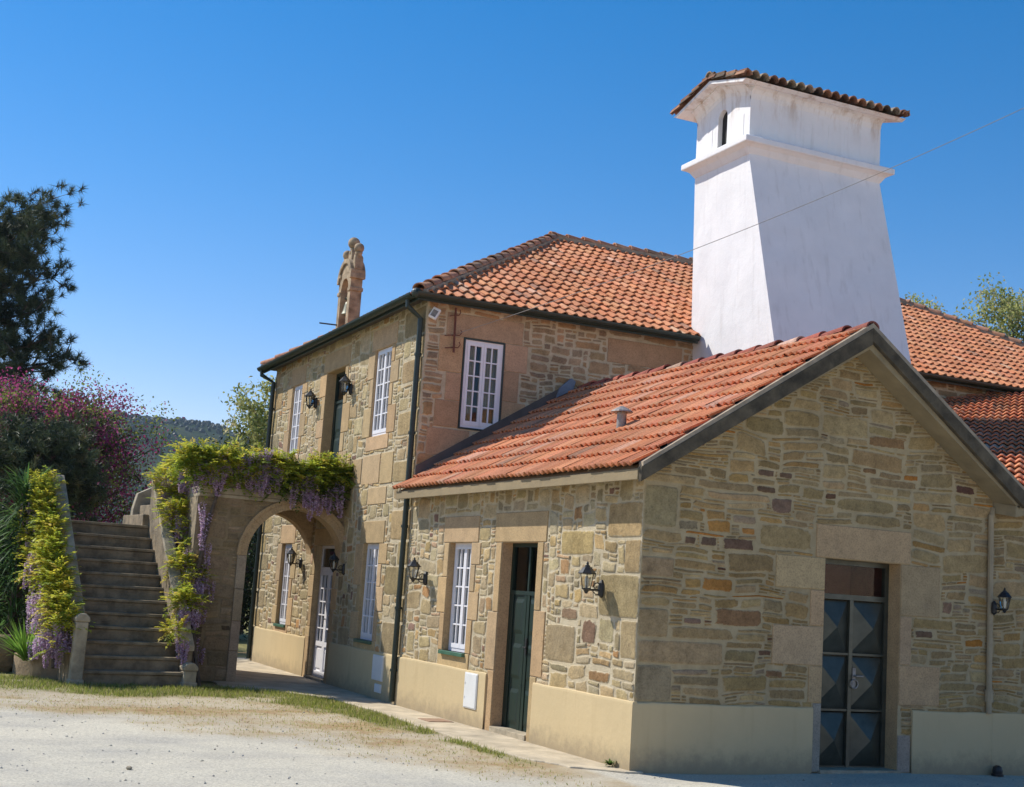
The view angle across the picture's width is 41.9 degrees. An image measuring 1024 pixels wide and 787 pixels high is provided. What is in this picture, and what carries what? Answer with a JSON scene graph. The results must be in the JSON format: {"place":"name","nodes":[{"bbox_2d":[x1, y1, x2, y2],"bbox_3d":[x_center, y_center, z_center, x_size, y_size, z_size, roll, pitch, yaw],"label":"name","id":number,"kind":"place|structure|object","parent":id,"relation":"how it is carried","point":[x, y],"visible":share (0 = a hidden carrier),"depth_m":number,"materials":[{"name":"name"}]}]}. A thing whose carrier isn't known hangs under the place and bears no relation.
{"place":"outdoors","nodes":[
{"label":"outdoors","id":0,"kind":"place"},
{"bbox_2d":[45,412,254,571],"bbox_3d":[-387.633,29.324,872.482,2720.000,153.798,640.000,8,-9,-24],"label":"hill","id":1,"kind":"structure","parent":0,"point":[187,434],"depth_m":960.58,"materials":[{"name":"green plant"}]},
{"bbox_2d":[30,398,264,514],"bbox_3d":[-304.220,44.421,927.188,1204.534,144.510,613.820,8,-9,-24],"label":"hill woodland","id":2,"kind":"object","parent":1,"relation":"on","point":[190,422],"visible":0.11,"depth_m":1089.73,"materials":[{"name":"green plant"}]},
{"bbox_2d":[0,672,602,786],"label":"grass","id":3,"kind":"structure","parent":0,"point":[304,700],"depth_m":18.43,"materials":[{"name":"green plant"}]},
{"bbox_2d":[212,657,642,773],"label":"path","id":4,"kind":"structure","parent":0,"point":[252,674],"depth_m":18.14,"materials":[{"name":"concrete"}]},
{"bbox_2d":[418,718,453,722],"bbox_3d":[-1.002,4.293,17.587,0.360,0.012,0.400,8,-9,-24],"label":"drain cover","id":5,"kind":"object","parent":4,"relation":"on","point":[434,720],"visible":1,"depth_m":17.55,"materials":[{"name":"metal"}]},
{"bbox_2d":[605,758,614,765],"bbox_3d":[1.001,3.852,13.993,0.193,0.065,0.200,8,-9,-24],"label":"weed","id":6,"kind":"object","parent":4,"relation":"on","point":[609,762],"visible":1,"depth_m":13.97,"materials":[{"name":"green plant"}]},
{"bbox_2d":[0,583,1023,786],"bbox_3d":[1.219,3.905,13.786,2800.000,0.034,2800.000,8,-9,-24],"label":"ground","id":7,"kind":"structure","parent":0,"point":[311,765],"depth_m":13.73,"materials":[{"name":"beige gravel"}]},
{"bbox_2d":[0,634,13,671],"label":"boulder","id":8,"kind":"object","parent":7,"relation":"on","point":[6,660],"visible":0.58,"depth_m":20.95,"materials":[{"name":"stone"}]},
{"bbox_2d":[0,497,40,652],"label":"evergreen shrub","id":9,"kind":"object","parent":7,"relation":"on","point":[1,554],"visible":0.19,"depth_m":25.20,"materials":[{"name":"green plant"}]},
{"bbox_2d":[0,462,54,640],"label":"yucca tree","id":10,"kind":"object","parent":7,"relation":"on","point":[14,612],"visible":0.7,"depth_m":21.90,"materials":[{"name":"green plant"}]},
{"bbox_2d":[12,653,58,678],"bbox_3d":[-7.119,4.220,20.653,0.846,0.330,1.084,10,-10,-36],"label":"stone planter","id":11,"kind":"object","parent":7,"relation":"on","point":[32,667],"visible":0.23,"depth_m":20.37,"materials":[{"name":"stone"}]},
{"bbox_2d":[0,618,45,660],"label":"spiky plant","id":12,"kind":"object","parent":11,"relation":"in","point":[20,645],"visible":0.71,"depth_m":20.20,"materials":[{"name":"green plant"}]},
{"bbox_2d":[0,180,93,427],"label":"pine tree","id":13,"kind":"object","parent":7,"relation":"on","point":[19,257],"visible":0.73,"depth_m":42.39,"materials":[{"name":"green plant"}]},
{"bbox_2d":[9,465,94,668],"bbox_3d":[-7.265,2.632,20.989,0.979,3.156,3.459,9,-10,-30],"label":"wisteria","id":14,"kind":"object","parent":7,"relation":"on","point":[53,600],"visible":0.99,"depth_m":20.55,"materials":[{"name":"green plant"}]},
{"bbox_2d":[0,406,122,632],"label":"pine tree","id":15,"kind":"object","parent":7,"relation":"on","point":[64,445],"visible":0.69,"depth_m":28.38,"materials":[{"name":"green plant"}]},
{"bbox_2d":[0,362,189,624],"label":"judas tree","id":16,"kind":"object","parent":7,"relation":"on","point":[19,401],"visible":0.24,"depth_m":31.54,"materials":[{"name":"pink plant"}]},
{"bbox_2d":[35,474,197,687],"bbox_3d":[-6.282,2.978,22.265,2.818,3.362,4.845,8,-9,-24],"label":"outdoor staircase","id":17,"kind":"structure","parent":7,"relation":"on","point":[120,577],"depth_m":21.25,"materials":[{"name":"stone"}]},
{"bbox_2d":[141,453,216,686],"bbox_3d":[-5.435,2.721,21.947,1.210,3.847,3.135,8,-9,-24],"label":"wisteria","id":18,"kind":"object","parent":7,"relation":"on","point":[171,495],"visible":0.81,"depth_m":21.62,"materials":[{"name":"green plant"}]},
{"bbox_2d":[180,430,259,639],"bbox_3d":[-7.605,3.938,36.145,4.681,5.718,4.784,8,-9,-24],"label":"evergreen shrub","id":19,"kind":"object","parent":7,"relation":"on","point":[248,585],"visible":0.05,"depth_m":35.64,"materials":[{"name":"green plant"}]},
{"bbox_2d":[220,373,275,633],"bbox_3d":[-7.627,3.284,39.839,2.922,7.657,2.941,9,-10,-33],"label":"plane tree","id":20,"kind":"object","parent":7,"relation":"on","point":[256,425],"visible":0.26,"depth_m":39.60,"materials":[{"name":"green plant"}]},
{"bbox_2d":[160,437,355,662],"bbox_3d":[-4.180,2.763,22.118,3.565,4.013,1.260,8,-9,-24],"label":"wisteria","id":21,"kind":"object","parent":7,"relation":"on","point":[278,473],"visible":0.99,"depth_m":22.06,"materials":[{"name":"green plant"}]},
{"bbox_2d":[177,461,346,681],"bbox_3d":[-4.705,3.138,23.765,2.700,3.630,3.600,8,-9,-24],"label":"archway","id":22,"kind":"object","parent":7,"relation":"on","point":[239,517],"depth_m":21.90,"materials":[{"name":"stone"}]},
{"bbox_2d":[246,68,1023,704],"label":"stone house","id":23,"kind":"structure","parent":7,"relation":"on","point":[768,148],"depth_m":21.75,"materials":[{"name":"stone"}]},
{"bbox_2d":[273,544,291,627],"bbox_3d":[-4.361,3.693,25.789,0.160,1.590,0.760,8,-9,-24],"label":"window","id":24,"kind":"structure","parent":23,"relation":"in","point":[286,574],"depth_m":25.92,"materials":[{"name":"white paint"}]},
{"bbox_2d":[286,547,302,567],"bbox_3d":[-4.023,3.042,24.813,0.321,0.385,0.200,8,-9,-24],"label":"wall lantern","id":25,"kind":"object","parent":23,"relation":"attached to","point":[293,553],"depth_m":24.79,"materials":[{"name":"black metal"}]},
{"bbox_2d":[305,389,317,408],"bbox_3d":[-3.777,0.099,25.184,0.263,0.385,0.197,3,-8,2],"label":"wall lantern","id":26,"kind":"object","parent":23,"relation":"attached to","point":[313,400],"depth_m":25.17,"materials":[{"name":"black metal"}]},
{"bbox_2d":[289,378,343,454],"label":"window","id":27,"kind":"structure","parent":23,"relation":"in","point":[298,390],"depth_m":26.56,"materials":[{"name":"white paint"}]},
{"bbox_2d":[303,546,334,682],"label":"door","id":28,"kind":"structure","parent":23,"relation":"in","point":[325,585],"depth_m":23.67,"materials":[{"name":"white paint"}]},
{"bbox_2d":[329,552,344,574],"bbox_3d":[-2.921,2.849,22.431,0.305,0.366,0.190,8,-9,-24],"label":"wall lantern","id":29,"kind":"object","parent":23,"relation":"attached to","point":[335,562],"depth_m":22.41,"materials":[{"name":"black metal"}]},
{"bbox_2d":[330,371,345,459],"bbox_3d":[-3.098,0.754,24.191,0.118,2.370,1.120,8,-9,-24],"label":"door","id":30,"kind":"structure","parent":23,"relation":"in","point":[337,414],"depth_m":24.54,"materials":[{"name":"green paint"}]},
{"bbox_2d":[339,374,352,395],"bbox_3d":[-2.883,-0.156,23.267,0.263,0.385,0.197,3,-8,2],"label":"wall lantern","id":31,"kind":"object","parent":23,"relation":"attached to","point":[347,386],"depth_m":23.25,"materials":[{"name":"black metal"}]},
{"bbox_2d":[353,544,378,644],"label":"window","id":32,"kind":"structure","parent":23,"relation":"in","point":[373,549],"depth_m":21.36,"materials":[{"name":"white paint"}]},
{"bbox_2d":[371,654,384,681],"bbox_3d":[-2.037,4.162,20.299,0.042,0.375,0.470,8,-9,-24],"label":"meter box","id":33,"kind":"object","parent":23,"relation":"attached to","point":[377,667],"visible":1,"depth_m":20.25,"materials":[{"name":"white plastic"}]},
{"bbox_2d":[371,655,382,680],"bbox_3d":[-2.048,4.160,20.294,0.016,0.347,0.442,8,-9,-24],"label":"door","id":34,"kind":"structure","parent":33,"relation":"in","point":[377,662],"depth_m":20.28,"materials":[{"name":"white plastic"}]},
{"bbox_2d":[374,683,381,693],"bbox_3d":[-2.028,4.451,20.197,0.040,0.125,0.280,8,-9,-24],"label":"meter box","id":35,"kind":"object","parent":23,"relation":"attached to","point":[377,688],"visible":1,"depth_m":20.16,"materials":[{"name":"white plastic"}]},
{"bbox_2d":[374,684,379,691],"bbox_3d":[-2.039,4.450,20.192,0.016,0.097,0.252,8,-9,-24],"label":"door","id":36,"kind":"structure","parent":35,"relation":"in","point":[376,687],"depth_m":20.18,"materials":[{"name":"white plastic"}]},
{"bbox_2d":[372,346,391,436],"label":"window","id":37,"kind":"structure","parent":23,"relation":"in","point":[380,429],"depth_m":21.94,"materials":[{"name":"white paint"}]},
{"bbox_2d":[428,307,440,319],"bbox_3d":[-1.169,-1.212,20.273,0.177,0.212,0.138,0,-9,24],"label":"floodlight","id":38,"kind":"object","parent":23,"relation":"attached to","point":[435,312],"visible":1,"depth_m":20.24,"materials":[{"name":"white plastic"}]},
{"bbox_2d":[445,308,461,352],"bbox_3d":[-0.901,-0.965,20.420,0.288,0.691,0.106,8,-9,-24],"label":"iron bracket","id":39,"kind":"object","parent":23,"relation":"attached to","point":[455,315],"visible":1,"depth_m":20.38,"materials":[{"name":"black metal"}]},
{"bbox_2d":[460,108,1023,332],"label":"overhead cable","id":40,"kind":"object","parent":39,"relation":"attached to","point":[748,227],"visible":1,"depth_m":19.61,"materials":[{"name":"grey plastic"}]},
{"bbox_2d":[458,337,505,430],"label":"window","id":41,"kind":"structure","parent":23,"relation":"in","point":[480,402],"depth_m":20.63,"materials":[{"name":"white paint"}]},
{"bbox_2d":[392,321,1023,774],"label":"annex","id":42,"kind":"object","parent":7,"relation":"on","point":[724,525],"visible":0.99,"depth_m":15.38,"materials":[{"name":"stone"}]},
{"bbox_2d":[407,557,427,584],"bbox_3d":[-1.331,2.527,19.033,0.321,0.385,0.200,8,-9,-26],"label":"wall lantern","id":43,"kind":"object","parent":42,"relation":"attached to","point":[414,563],"depth_m":19.00,"materials":[{"name":"black metal"}]},
{"bbox_2d":[463,672,478,709],"bbox_3d":[-0.533,3.836,17.269,0.042,0.450,0.380,8,-9,-26],"label":"meter box","id":44,"kind":"object","parent":42,"relation":"attached to","point":[470,691],"visible":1,"depth_m":17.24,"materials":[{"name":"white plastic"}]},
{"bbox_2d":[463,673,476,708],"bbox_3d":[-0.545,3.834,17.264,0.016,0.422,0.352,8,-9,-26],"label":"door","id":45,"kind":"structure","parent":44,"relation":"in","point":[470,682],"depth_m":17.26,"materials":[{"name":"white plastic"}]},
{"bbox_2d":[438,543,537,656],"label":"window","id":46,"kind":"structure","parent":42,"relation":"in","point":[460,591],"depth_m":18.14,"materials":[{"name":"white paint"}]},
{"bbox_2d":[501,543,537,731],"bbox_3d":[0.159,3.002,16.526,0.118,2.300,0.971,8,-9,-26],"label":"door","id":47,"kind":"structure","parent":42,"relation":"in","point":[521,603],"depth_m":16.64,"materials":[{"name":"green paint"}]},
{"bbox_2d":[578,561,603,597],"bbox_3d":[0.885,2.039,14.675,0.321,0.385,0.200,8,-9,-26],"label":"wall lantern","id":48,"kind":"object","parent":42,"relation":"attached to","point":[587,569],"depth_m":14.63,"materials":[{"name":"black metal"}]},
{"bbox_2d":[814,559,900,773],"bbox_3d":[3.772,3.137,15.533,1.120,2.375,0.950,8,-9,-24],"label":"door","id":49,"kind":"structure","parent":42,"relation":"in","point":[850,743],"depth_m":15.35,"materials":[{"name":"metal"}]},
{"bbox_2d":[991,588,1011,614],"bbox_3d":[5.786,2.461,15.845,0.170,0.327,0.273,8,-9,-24],"label":"wall lantern","id":50,"kind":"object","parent":42,"relation":"attached to","point":[1004,593],"depth_m":15.79,"materials":[{"name":"black metal"}]},
{"bbox_2d":[905,292,957,315],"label":"plane tree","id":51,"kind":"object","parent":7,"relation":"on","point":[935,305],"visible":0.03,"depth_m":51.07,"materials":[{"name":"green plant"}]},
{"bbox_2d":[943,391,1023,775],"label":"side wing","id":52,"kind":"structure","parent":7,"relation":"on","point":[994,422],"depth_m":16.19,"materials":[{"name":"beige stone"}]},
{"bbox_2d":[955,272,1023,341],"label":"plane tree","id":53,"kind":"object","parent":7,"relation":"on","point":[1013,316],"visible":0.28,"depth_m":53.03,"materials":[{"name":"green plant"}]},
{"bbox_2d":[991,765,1003,776],"bbox_3d":[5.684,4.415,15.667,0.140,0.120,0.140,8,-9,-24],"label":"ground light","id":54,"kind":"object","parent":7,"relation":"on","point":[997,770],"visible":1,"depth_m":15.62,"materials":[{"name":"black metal"}]},
{"bbox_2d":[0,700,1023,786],"bbox_3d":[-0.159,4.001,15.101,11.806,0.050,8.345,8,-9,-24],"label":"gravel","id":55,"kind":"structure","parent":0,"point":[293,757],"depth_m":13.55,"materials":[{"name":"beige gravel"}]},
{"bbox_2d":[0,0,1023,652],"label":"sky","id":56,"kind":"structure","parent":0,"point":[229,155],"materials":[{"name":"blue"}]}
]}

